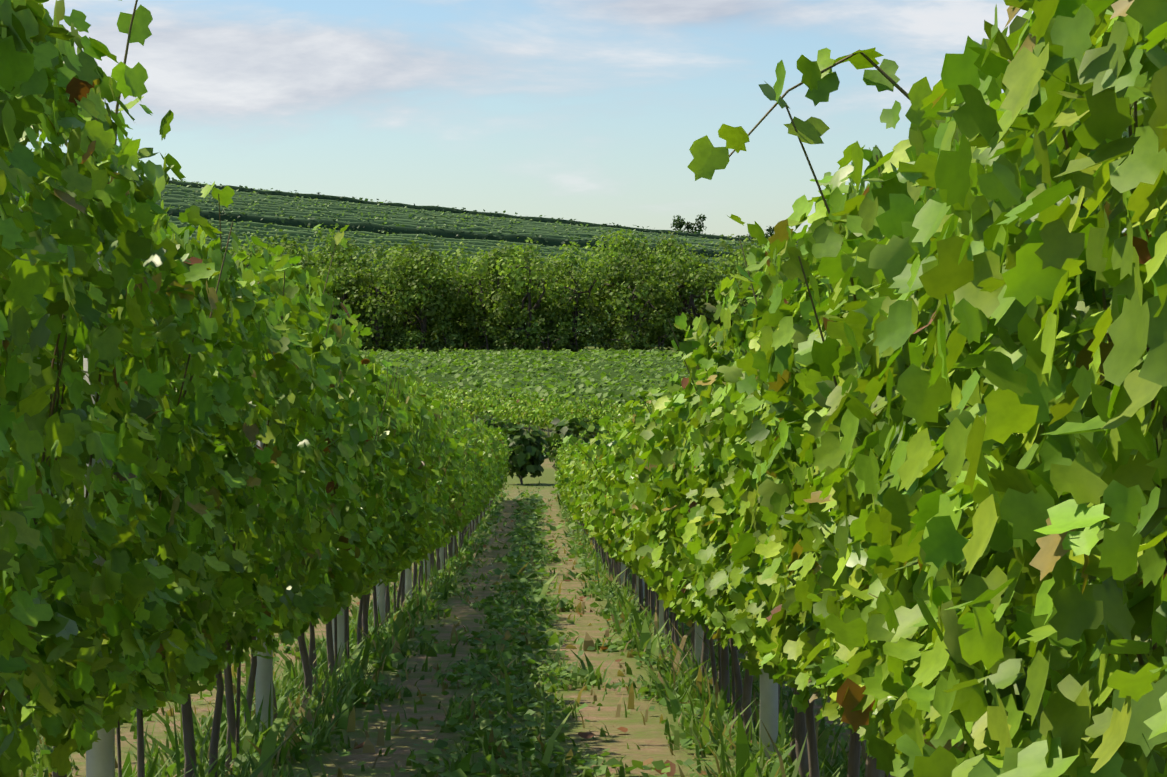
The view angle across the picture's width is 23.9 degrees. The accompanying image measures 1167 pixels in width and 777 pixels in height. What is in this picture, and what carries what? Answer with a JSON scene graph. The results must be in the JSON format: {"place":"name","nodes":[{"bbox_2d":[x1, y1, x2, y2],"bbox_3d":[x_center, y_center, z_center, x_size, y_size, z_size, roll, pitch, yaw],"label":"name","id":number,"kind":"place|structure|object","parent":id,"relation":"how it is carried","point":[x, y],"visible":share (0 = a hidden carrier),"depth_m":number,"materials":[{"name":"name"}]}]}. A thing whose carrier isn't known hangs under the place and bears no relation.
{"place":"outdoors","nodes":[
{"label":"outdoors","id":0,"kind":"place"},
{"bbox_2d":[26,0,1126,238],"label":"sky","id":1,"kind":"structure","parent":0,"point":[590,111],"materials":[{"name":"blue"}]},
{"bbox_2d":[2,346,1166,776],"bbox_3d":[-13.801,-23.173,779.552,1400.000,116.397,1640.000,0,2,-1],"label":"terrain","id":2,"kind":"structure","parent":0,"point":[648,738],"depth_m":15.26,"materials":[{"name":"brown soil"}]},
{"bbox_2d":[0,0,516,776],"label":"vine row","id":3,"kind":"object","parent":2,"relation":"on","point":[214,460],"visible":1,"depth_m":7.57,"materials":[{"name":"green plant"}]},
{"bbox_2d":[111,0,152,144],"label":"vine cane","id":4,"kind":"object","parent":3,"relation":"on","point":[135,25],"visible":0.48,"depth_m":7.98,"materials":[{"name":"green plant"}]},
{"bbox_2d":[10,176,796,260],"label":"hillside vineyard","id":5,"kind":"object","parent":2,"relation":"on","point":[174,196],"visible":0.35,"depth_m":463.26,"materials":[{"name":"green plant"}]},
{"bbox_2d":[153,215,743,346],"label":"hill vine rows","id":6,"kind":"object","parent":2,"relation":"on","point":[241,230],"visible":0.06,"depth_m":428.90,"materials":[{"name":"green plant"}]},
{"bbox_2d":[17,480,895,776],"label":"path grass","id":7,"kind":"structure","parent":2,"relation":"on","point":[677,682],"depth_m":15.15,"materials":[{"name":"green plant"}]},
{"bbox_2d":[188,223,797,352],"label":"tree belt","id":8,"kind":"object","parent":2,"relation":"on","point":[635,297],"visible":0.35,"depth_m":279.85,"materials":[{"name":"green plant"}]},
{"bbox_2d":[413,386,634,436],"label":"vine row","id":9,"kind":"object","parent":2,"relation":"on","point":[536,402],"depth_m":131.08,"materials":[{"name":"green plant"}]},
{"bbox_2d":[424,389,629,450],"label":"vine row","id":10,"kind":"object","parent":2,"relation":"on","point":[538,415],"visible":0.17,"depth_m":124.89,"materials":[{"name":"green plant"}]},
{"bbox_2d":[412,381,646,431],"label":"vine row","id":11,"kind":"object","parent":2,"relation":"on","point":[558,398],"visible":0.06,"depth_m":136.33,"materials":[{"name":"green plant"}]},
{"bbox_2d":[331,309,729,352],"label":"belt shrubs","id":12,"kind":"object","parent":2,"relation":"on","point":[504,342],"visible":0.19,"depth_m":275.90,"materials":[{"name":"green plant"}]},
{"bbox_2d":[359,347,725,435],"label":"vine rows","id":13,"kind":"object","parent":2,"relation":"on","point":[622,376],"visible":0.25,"depth_m":191.04,"materials":[{"name":"green plant"}]},
{"bbox_2d":[475,411,612,483],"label":"vine bushes","id":14,"kind":"object","parent":2,"relation":"on","point":[526,456],"visible":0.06,"depth_m":98.23,"materials":[{"name":"green plant"}]},
{"bbox_2d":[671,214,706,233],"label":"lone tree","id":15,"kind":"object","parent":2,"relation":"on","point":[679,223],"visible":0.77,"depth_m":505.29,"materials":[{"name":"green plant"}]},
{"bbox_2d":[741,226,797,242],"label":"tree","id":16,"kind":"object","parent":2,"relation":"on","point":[769,232],"depth_m":510.63,"materials":[{"name":"green plant"}]},
{"bbox_2d":[541,0,1166,776],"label":"vine row","id":17,"kind":"object","parent":2,"relation":"on","point":[887,476],"visible":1,"depth_m":4.06,"materials":[{"name":"green plant"}]},
{"bbox_2d":[687,47,931,180],"bbox_3d":[0.592,-0.489,6.390,0.732,0.606,0.160,-1,2,-29],"label":"vine cane","id":18,"kind":"object","parent":17,"relation":"attached to","point":[820,80],"visible":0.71,"depth_m":6.37,"materials":[{"name":"green plant"}]}
]}

